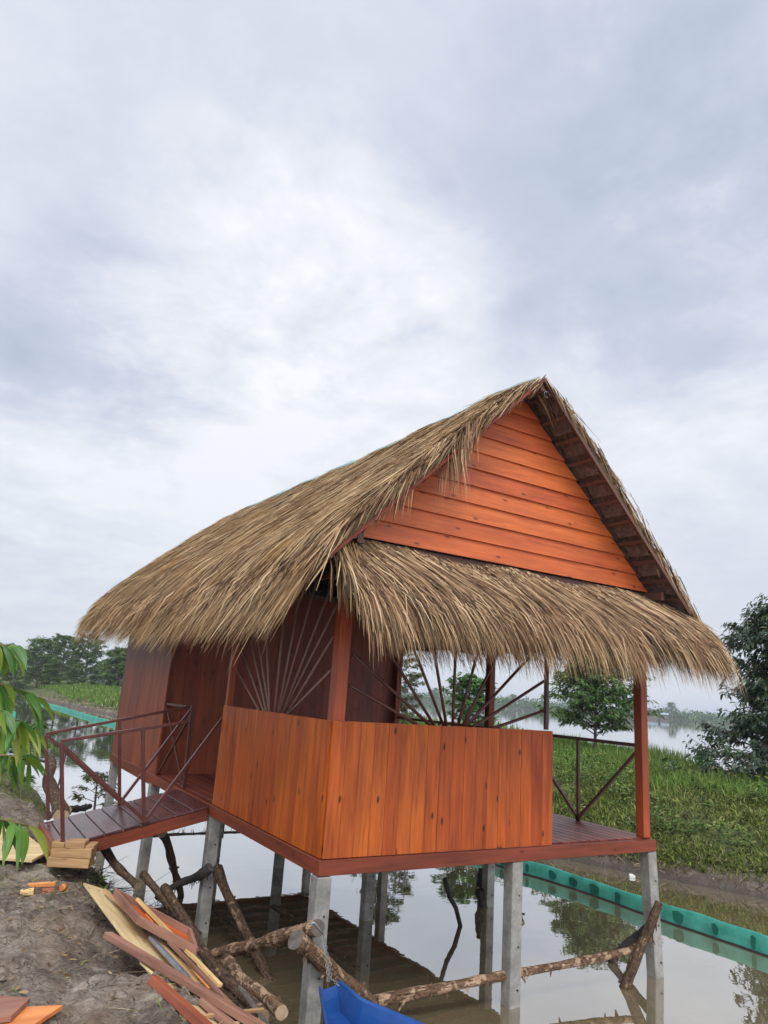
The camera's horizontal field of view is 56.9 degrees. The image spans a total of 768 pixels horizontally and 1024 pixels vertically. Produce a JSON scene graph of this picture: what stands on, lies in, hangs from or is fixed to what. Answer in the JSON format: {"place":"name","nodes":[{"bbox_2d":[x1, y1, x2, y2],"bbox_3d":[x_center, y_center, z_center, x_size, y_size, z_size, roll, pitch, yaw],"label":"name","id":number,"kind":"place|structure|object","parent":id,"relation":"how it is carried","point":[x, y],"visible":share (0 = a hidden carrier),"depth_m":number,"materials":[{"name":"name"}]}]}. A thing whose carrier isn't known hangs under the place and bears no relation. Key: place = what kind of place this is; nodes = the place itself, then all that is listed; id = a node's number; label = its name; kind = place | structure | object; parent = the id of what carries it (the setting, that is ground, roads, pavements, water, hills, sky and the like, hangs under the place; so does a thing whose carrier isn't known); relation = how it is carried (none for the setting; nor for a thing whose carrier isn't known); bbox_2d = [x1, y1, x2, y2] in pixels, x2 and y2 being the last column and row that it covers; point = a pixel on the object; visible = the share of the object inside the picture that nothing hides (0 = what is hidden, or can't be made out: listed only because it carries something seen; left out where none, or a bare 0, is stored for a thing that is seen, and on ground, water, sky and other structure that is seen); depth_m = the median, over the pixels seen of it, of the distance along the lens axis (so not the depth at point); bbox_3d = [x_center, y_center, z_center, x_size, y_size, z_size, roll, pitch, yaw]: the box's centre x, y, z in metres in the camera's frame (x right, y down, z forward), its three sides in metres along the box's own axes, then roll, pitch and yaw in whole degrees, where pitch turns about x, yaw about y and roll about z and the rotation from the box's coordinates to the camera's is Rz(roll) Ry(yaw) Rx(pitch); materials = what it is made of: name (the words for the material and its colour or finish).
{"place":"outdoors","nodes":[
{"label":"outdoors","id":0,"kind":"place"},
{"bbox_2d":[0,673,767,1023],"bbox_3d":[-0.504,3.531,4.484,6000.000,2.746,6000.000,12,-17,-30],"label":"ground","id":1,"kind":"structure","parent":0,"point":[44,975],"depth_m":4.73,"materials":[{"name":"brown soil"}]},
{"bbox_2d":[0,642,15,683],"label":"tree","id":2,"kind":"object","parent":1,"relation":"on","point":[0,672],"visible":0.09,"depth_m":76.19,"materials":[{"name":"green plant"}]},
{"bbox_2d":[0,649,36,689],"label":"tree","id":3,"kind":"object","parent":1,"relation":"on","point":[17,685],"visible":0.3,"depth_m":72.54,"materials":[{"name":"green plant"}]},
{"bbox_2d":[0,829,43,862],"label":"board","id":4,"kind":"object","parent":1,"relation":"on","point":[34,852],"visible":0.4,"depth_m":6.08,"materials":[{"name":"beige wood"}]},
{"bbox_2d":[0,643,53,869],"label":"durian sapling","id":5,"kind":"object","parent":1,"relation":"on","point":[17,735],"visible":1,"depth_m":1.79,"materials":[{"name":"green plant"}]},
{"bbox_2d":[20,888,33,895],"bbox_3d":[-2.592,2.762,5.153,0.093,0.043,0.069,8,-15,-17],"label":"offcut","id":6,"kind":"object","parent":1,"relation":"on","point":[23,892],"visible":0.84,"depth_m":5.13,"materials":[{"name":"beige wood"}]},
{"bbox_2d":[2,721,58,791],"bbox_3d":[-5.122,3.410,9.916,1.164,0.973,1.109,3,-14,2],"label":"waterside shrub","id":7,"kind":"object","parent":1,"relation":"on","point":[50,745],"visible":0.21,"depth_m":9.99,"materials":[{"name":"green plant"}]},
{"bbox_2d":[0,1005,62,1023],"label":"board","id":8,"kind":"object","parent":1,"relation":"on","point":[34,1015],"visible":0.71,"depth_m":3.22,"materials":[{"name":"orange wood"}]},
{"bbox_2d":[0,996,29,1022],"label":"board","id":9,"kind":"object","parent":8,"relation":"on","point":[11,1007],"visible":1,"depth_m":3.23,"materials":[{"name":"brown wood"}]},
{"bbox_2d":[17,636,62,687],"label":"tree","id":10,"kind":"object","parent":1,"relation":"on","point":[36,648],"visible":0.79,"depth_m":70.40,"materials":[{"name":"green plant"}]},
{"bbox_2d":[41,887,53,892],"bbox_3d":[-2.476,2.792,5.224,0.089,0.034,0.056,14,-18,-35],"label":"offcut","id":11,"kind":"object","parent":1,"relation":"on","point":[45,890],"visible":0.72,"depth_m":5.21,"materials":[{"name":"red wood"}]},
{"bbox_2d":[34,654,68,679],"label":"tree","id":12,"kind":"object","parent":1,"relation":"on","point":[53,669],"visible":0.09,"depth_m":97.27,"materials":[{"name":"green plant"}]},
{"bbox_2d":[42,755,69,819],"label":"log","id":13,"kind":"object","parent":1,"relation":"on","point":[54,790],"visible":0.63,"depth_m":9.50,"materials":[{"name":"brown wood"}]},
{"bbox_2d":[38,633,87,683],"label":"tree","id":14,"kind":"object","parent":1,"relation":"on","point":[59,645],"visible":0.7,"depth_m":68.52,"materials":[{"name":"green plant"}]},
{"bbox_2d":[59,883,67,890],"bbox_3d":[-2.434,2.849,5.381,0.048,0.048,0.036,-3,-16,25],"label":"round offcut","id":15,"kind":"object","parent":1,"relation":"on","point":[62,887],"visible":1,"depth_m":5.37,"materials":[{"name":"orange wood"}]},
{"bbox_2d":[46,838,98,868],"bbox_3d":[-2.621,2.871,5.978,0.360,0.208,0.182,5,-15,-6],"label":"wood block stack","id":16,"kind":"object","parent":1,"relation":"on","point":[76,853],"visible":0.98,"depth_m":5.90,"materials":[{"name":"beige wood"}]},
{"bbox_2d":[60,657,88,680],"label":"tree","id":17,"kind":"object","parent":1,"relation":"on","point":[76,671],"visible":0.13,"depth_m":111.97,"materials":[{"name":"green plant"}]},
{"bbox_2d":[19,868,134,973],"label":"wood chips","id":18,"kind":"object","parent":1,"relation":"on","point":[68,937],"visible":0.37,"depth_m":4.80,"materials":[{"name":"beige wood"}]},
{"bbox_2d":[58,632,108,684],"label":"tree","id":19,"kind":"object","parent":1,"relation":"on","point":[93,653],"visible":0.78,"depth_m":66.62,"materials":[{"name":"green plant"}]},
{"bbox_2d":[0,775,177,1020],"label":"mud clods","id":20,"kind":"object","parent":1,"relation":"on","point":[4,978],"visible":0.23,"depth_m":4.20,"materials":[{"name":"soil"}]},
{"bbox_2d":[90,659,114,683],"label":"tree","id":21,"kind":"object","parent":1,"relation":"on","point":[102,678],"visible":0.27,"depth_m":104.33,"materials":[{"name":"green plant"}]},
{"bbox_2d":[78,867,141,928],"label":"leaves","id":22,"kind":"object","parent":1,"relation":"on","point":[100,880],"visible":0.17,"depth_m":6.40,"materials":[{"name":"green plant"}]},
{"bbox_2d":[0,806,220,1023],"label":"root litter","id":23,"kind":"object","parent":1,"relation":"on","point":[70,946],"visible":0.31,"depth_m":4.29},
{"bbox_2d":[97,646,126,686],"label":"tree","id":24,"kind":"object","parent":1,"relation":"on","point":[117,660],"visible":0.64,"depth_m":61.93,"materials":[{"name":"green plant"}]},
{"bbox_2d":[0,776,240,1023],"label":"dry leaves","id":25,"kind":"object","parent":1,"relation":"on","point":[65,974],"visible":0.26,"depth_m":4.02,"materials":[{"name":"brown plant"}]},
{"bbox_2d":[101,848,140,889],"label":"log","id":26,"kind":"object","parent":1,"relation":"on","point":[119,868],"visible":0.81,"depth_m":6.14,"materials":[{"name":"brown wood"}]},
{"bbox_2d":[116,650,126,685],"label":"tree","id":27,"kind":"object","parent":1,"relation":"on","point":[121,669],"visible":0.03,"depth_m":60.85,"materials":[{"name":"green plant"}]},
{"bbox_2d":[36,703,221,856],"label":"access ramp","id":28,"kind":"structure","parent":1,"relation":"on","point":[121,821],"depth_m":6.58,"materials":[{"name":"brown wood"}]},
{"bbox_2d":[83,883,183,987],"bbox_3d":[-1.586,2.696,4.505,0.204,0.113,2.256,13,-17,-31],"label":"plank","id":29,"kind":"object","parent":1,"relation":"on","point":[126,927],"visible":0.46,"depth_m":4.68,"materials":[{"name":"beige wood"}]},
{"bbox_2d":[103,888,141,927],"bbox_3d":[-1.821,2.747,4.931,0.026,0.038,0.849,14,-18,-35],"label":"plank","id":30,"kind":"object","parent":29,"relation":"on","point":[108,893],"visible":0.56,"depth_m":5.09,"materials":[{"name":"beige wood"}]},
{"bbox_2d":[113,888,197,955],"bbox_3d":[-1.539,2.659,4.634,1.350,0.113,0.272,-9,-19,41],"label":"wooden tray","id":31,"kind":"object","parent":29,"relation":"on","point":[182,936],"visible":0.97,"depth_m":4.53,"materials":[{"name":"brown wood"}]},
{"bbox_2d":[135,897,222,987],"bbox_3d":[-1.300,2.617,4.372,0.030,0.074,1.500,14,-17,-33],"label":"plank","id":32,"kind":"object","parent":31,"relation":"on","point":[215,980],"visible":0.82,"depth_m":4.10,"materials":[{"name":"beige wood"}]},
{"bbox_2d":[148,936,190,977],"bbox_3d":[-1.261,2.596,4.141,0.035,0.033,0.671,13,-17,-33],"label":"metal channel","id":33,"kind":"object","parent":29,"relation":"on","point":[167,955],"visible":0.76,"depth_m":4.13,"materials":[{"name":"grey metal"}]},
{"bbox_2d":[139,962,218,1023],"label":"plank","id":34,"kind":"object","parent":29,"relation":"on","point":[150,970],"visible":0.38,"depth_m":3.75,"materials":[{"name":"beige wood"}]},
{"bbox_2d":[30,833,292,1022],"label":"brushwood","id":35,"kind":"object","parent":1,"relation":"on","point":[113,882],"visible":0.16,"depth_m":5.93,"materials":[{"name":"brown wood"}]},
{"bbox_2d":[139,870,202,937],"bbox_3d":[-1.781,3.257,5.880,0.722,0.421,0.091,-3,-16,26],"label":"log","id":36,"kind":"object","parent":35,"relation":"on","point":[148,881],"visible":0.41,"depth_m":5.94,"materials":[{"name":"brown wood"}]},
{"bbox_2d":[147,975,212,1023],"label":"plank","id":37,"kind":"object","parent":1,"relation":"on","point":[181,1005],"visible":1,"depth_m":3.47,"materials":[{"name":"brown wood"}]},
{"bbox_2d":[158,940,211,990],"bbox_3d":[-1.056,2.583,3.933,0.060,0.062,1.193,14,-18,-35],"label":"plank","id":38,"kind":"object","parent":1,"relation":"on","point":[194,977],"visible":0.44,"depth_m":4.05,"materials":[{"name":"beige wood"}]},
{"bbox_2d":[167,942,233,1003],"bbox_3d":[-0.944,2.513,3.798,0.034,0.048,1.240,14,-17,-33],"label":"plank","id":39,"kind":"object","parent":1,"relation":"on","point":[199,972],"visible":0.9,"depth_m":3.89,"materials":[{"name":"wood"}]},
{"bbox_2d":[145,914,210,988],"bbox_3d":[-1.259,2.610,4.254,0.021,0.033,1.264,13,-17,-31],"label":"plank","id":40,"kind":"object","parent":39,"relation":"on","point":[206,985],"visible":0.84,"depth_m":3.84,"materials":[{"name":"brown wood"}]},
{"bbox_2d":[198,998,236,1023],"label":"plank","id":41,"kind":"object","parent":1,"relation":"on","point":[222,1017],"visible":0.84,"depth_m":3.41,"materials":[{"name":"wood"}]},
{"bbox_2d":[203,1007,264,1017],"bbox_3d":[-0.761,2.435,3.441,0.383,0.034,0.025,12,-17,-30],"label":"plank","id":42,"kind":"object","parent":41,"relation":"on","point":[250,1011],"visible":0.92,"depth_m":3.49,"materials":[{"name":"beige wood"}]},
{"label":"plank","id":43,"kind":"object","parent":41,"relation":"on","visible":0},
{"bbox_2d":[103,932,266,1023],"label":"plank","id":44,"kind":"object","parent":43,"relation":"on","point":[234,1011],"visible":1,"depth_m":3.70,"materials":[{"name":"brown wood"}]},
{"bbox_2d":[220,953,287,1020],"bbox_3d":[-0.852,2.966,4.420,0.140,0.198,1.093,11,-16,-27],"label":"log","id":45,"kind":"object","parent":1,"relation":"on","point":[276,1006],"visible":0.73,"depth_m":4.23,"materials":[{"name":"brown wood"}]},
{"bbox_2d":[160,883,269,1020],"bbox_3d":[-1.237,2.930,4.820,0.134,0.300,1.929,13,-17,-32],"label":"log","id":46,"kind":"object","parent":45,"relation":"on","point":[225,977],"visible":0.76,"depth_m":4.56,"materials":[{"name":"brown wood"}]},
{"bbox_2d":[238,985,269,1023],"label":"plank","id":47,"kind":"object","parent":1,"relation":"on","point":[246,995],"visible":0.86,"depth_m":3.87,"materials":[{"name":"grey wood"}]},
{"bbox_2d":[37,681,527,728],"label":"grass","id":48,"kind":"structure","parent":1,"relation":"on","point":[98,693],"depth_m":51.75,"materials":[{"name":"green plant"}]},
{"bbox_2d":[308,921,424,1023],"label":"tarp","id":49,"kind":"object","parent":1,"relation":"on","point":[342,1002],"visible":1,"depth_m":4.10,"materials":[{"name":"blue plastic"}]},
{"bbox_2d":[17,667,766,725],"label":"woods","id":50,"kind":"object","parent":1,"relation":"on","point":[683,715],"visible":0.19,"depth_m":381.49,"materials":[{"name":"plant"}]},
{"bbox_2d":[45,693,767,890],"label":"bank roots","id":51,"kind":"object","parent":1,"relation":"on","point":[107,707],"visible":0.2,"depth_m":10.08,"materials":[{"name":"green plant"}]},
{"bbox_2d":[69,375,745,1023],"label":"stilt hut","id":52,"kind":"object","parent":1,"relation":"on","point":[281,633],"visible":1,"depth_m":5.99,"materials":[{"name":"brown wood"}]},
{"bbox_2d":[155,863,213,903],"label":"log","id":53,"kind":"object","parent":52,"relation":"attached to","point":[205,871],"visible":0.81,"depth_m":6.46,"materials":[{"name":"brown wood"}]},
{"bbox_2d":[209,919,324,958],"bbox_3d":[-0.859,3.008,4.965,0.110,0.597,1.297,16,-19,-40],"label":"log","id":54,"kind":"object","parent":52,"relation":"on","point":[276,938],"visible":0.8,"depth_m":4.86,"materials":[{"name":"brown wood"}]},
{"bbox_2d":[288,929,378,1003],"bbox_3d":[-0.303,3.014,4.640,0.128,0.617,0.828,-10,-20,43],"label":"log","id":55,"kind":"object","parent":52,"relation":"on","point":[301,942],"visible":0.77,"depth_m":4.51,"materials":[{"name":"brown wood"}]},
{"bbox_2d":[374,945,633,1010],"bbox_3d":[1.041,3.607,5.503,2.489,0.227,0.109,11,-16,-26],"label":"log","id":56,"kind":"object","parent":52,"relation":"attached to","point":[401,997],"visible":0.97,"depth_m":5.32,"materials":[{"name":"brown wood"}]},
{"bbox_2d":[399,649,424,723],"bbox_3d":[0.281,5.148,20.983,1.990,2.884,1.763,1,-15,11],"label":"leafy tree","id":57,"kind":"object","parent":1,"relation":"on","point":[404,707],"visible":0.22,"depth_m":20.91,"materials":[{"name":"green plant"}]},
{"bbox_2d":[432,688,439,696],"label":"shore tree","id":58,"kind":"object","parent":1,"relation":"on","point":[435,693],"visible":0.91,"depth_m":387.89,"materials":[{"name":"plant"}]},
{"bbox_2d":[442,672,508,725],"bbox_3d":[2.444,5.549,20.070,1.741,2.001,1.938,12,-17,-30],"label":"leafy tree","id":59,"kind":"object","parent":1,"relation":"on","point":[462,683],"visible":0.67,"depth_m":20.06,"materials":[{"name":"green plant"}]},
{"bbox_2d":[507,694,516,706],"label":"shore tree","id":60,"kind":"object","parent":1,"relation":"on","point":[512,696],"visible":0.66,"depth_m":382.30,"materials":[{"name":"green plant"}]},
{"bbox_2d":[533,655,664,750],"bbox_3d":[5.684,5.073,19.168,3.633,2.933,3.061,12,-17,-30],"label":"leafy tree","id":61,"kind":"object","parent":1,"relation":"on","point":[587,694],"visible":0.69,"depth_m":18.69,"materials":[{"name":"green plant"}]},
{"bbox_2d":[502,727,767,802],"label":"tall grass","id":62,"kind":"structure","parent":1,"relation":"on","point":[620,751],"depth_m":14.34,"materials":[{"name":"green plant"}]},
{"bbox_2d":[552,741,767,885],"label":"weeds","id":63,"kind":"object","parent":1,"relation":"on","point":[754,813],"visible":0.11,"depth_m":11.35,"materials":[{"name":"green plant"}]},
{"bbox_2d":[553,808,767,874],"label":"overhanging weeds","id":64,"kind":"object","parent":1,"relation":"on","point":[699,849],"visible":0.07,"depth_m":10.08,"materials":[{"name":"green plant"}]},
{"bbox_2d":[660,713,668,718],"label":"shed","id":65,"kind":"structure","parent":1,"relation":"on","point":[666,715],"depth_m":355.14,"materials":[{"name":"metal"}]},
{"bbox_2d":[665,702,677,717],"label":"shore tree","id":66,"kind":"object","parent":1,"relation":"on","point":[670,705],"visible":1,"depth_m":360.41,"materials":[{"name":"green plant"}]},
{"bbox_2d":[693,755,718,773],"bbox_3d":[6.636,5.235,14.579,0.639,0.463,0.504,12,-17,-30],"label":"weed plant","id":67,"kind":"object","parent":1,"relation":"on","point":[699,758],"visible":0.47,"depth_m":14.62,"materials":[{"name":"green plant"}]},
{"bbox_2d":[652,593,767,783],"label":"leafy tree","id":68,"kind":"object","parent":1,"relation":"on","point":[753,636],"visible":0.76,"depth_m":14.49,"materials":[{"name":"green plant"}]},
{"bbox_2d":[0,0,767,718],"label":"sky","id":69,"kind":"structure","parent":0,"point":[250,250],"materials":[{"name":"white"}]},
{"bbox_2d":[6,678,767,1023],"bbox_3d":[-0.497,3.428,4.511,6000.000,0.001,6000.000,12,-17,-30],"label":"water","id":70,"kind":"structure","parent":0,"point":[412,934],"depth_m":7.21,"materials":[{"name":"grey liquid"}]},
{"bbox_2d":[69,803,91,814],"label":"log","id":71,"kind":"object","parent":70,"relation":"on","point":[78,808],"visible":0.91,"depth_m":9.95,"materials":[{"name":"black wood"}]},
{"bbox_2d":[68,771,116,809],"bbox_3d":[-4.630,4.541,11.323,0.793,0.758,0.881,4,-14,-2],"label":"waterside shrub","id":72,"kind":"object","parent":70,"relation":"on","point":[88,779],"visible":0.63,"depth_m":11.32,"materials":[{"name":"green plant"}]},
{"bbox_2d":[158,832,183,896],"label":"log","id":73,"kind":"object","parent":70,"relation":"on","point":[169,851],"visible":0.88,"depth_m":7.22,"materials":[{"name":"brown wood"}]},
{"bbox_2d":[213,909,242,936],"bbox_3d":[-1.342,3.876,6.548,0.049,0.043,1.423,12,-16,-28],"label":"twig","id":74,"kind":"object","parent":70,"relation":"on","point":[226,919],"visible":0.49,"depth_m":6.82,"materials":[{"name":"brown wood"}]},
{"bbox_2d":[212,864,275,980],"bbox_3d":[-1.185,3.483,5.975,0.149,0.719,1.170,16,-19,-39],"label":"log","id":75,"kind":"object","parent":70,"relation":"in","point":[234,908],"visible":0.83,"depth_m":6.00,"materials":[{"name":"brown wood"}]},
{"bbox_2d":[270,903,300,923],"bbox_3d":[-0.926,4.048,7.104,0.052,0.043,0.950,13,-17,-31],"label":"twig","id":76,"kind":"object","parent":70,"relation":"on","point":[288,912],"visible":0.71,"depth_m":7.21,"materials":[{"name":"brown wood"}]},
{"bbox_2d":[326,947,360,968],"bbox_3d":[-0.353,3.834,6.121,0.057,0.041,0.532,15,-18,-37],"label":"twig","id":77,"kind":"object","parent":70,"relation":"on","point":[342,954],"visible":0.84,"depth_m":6.12,"materials":[{"name":"brown wood"}]},
{"bbox_2d":[40,703,767,956],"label":"net barrier","id":78,"kind":"object","parent":70,"relation":"in","point":[737,936],"visible":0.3,"depth_m":8.11,"materials":[{"name":"green plastic"}]},
{"bbox_2d":[443,877,461,926],"bbox_3d":[0.700,3.979,7.210,0.290,0.500,0.050,14,-18,-35],"label":"bent stick","id":79,"kind":"object","parent":70,"relation":"in","point":[451,899],"visible":0.94,"depth_m":7.19,"materials":[{"name":"brown wood"}]},
{"bbox_2d":[475,868,487,907],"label":"log","id":80,"kind":"object","parent":70,"relation":"on","point":[480,896],"visible":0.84,"depth_m":8.02,"materials":[{"name":"brown wood"}]},
{"bbox_2d":[607,925,643,963],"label":"log","id":81,"kind":"object","parent":70,"relation":"on","point":[632,939],"visible":0.43,"depth_m":6.46,"materials":[{"name":"black wood"}]},
{"bbox_2d":[619,900,662,989],"bbox_3d":[2.190,3.698,6.051,0.461,0.694,0.116,10,-16,-23],"label":"log","id":82,"kind":"object","parent":70,"relation":"on","point":[637,953],"visible":0.98,"depth_m":6.03,"materials":[{"name":"brown wood"}]},
{"bbox_3d":[-2.689,2.809,5.254,0.097,0.033,0.080,12,-17,-30],"label":"offcut","id":83,"kind":"object","parent":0,"visible":0},
{"bbox_2d":[27,882,55,886],"bbox_3d":[-2.568,2.794,5.317,0.193,0.033,0.050,8,-15,-16],"label":"offcut","id":84,"kind":"object","parent":83,"relation":"on","point":[46,884],"visible":0.78,"depth_m":5.30,"materials":[{"name":"orange wood"}]}
]}

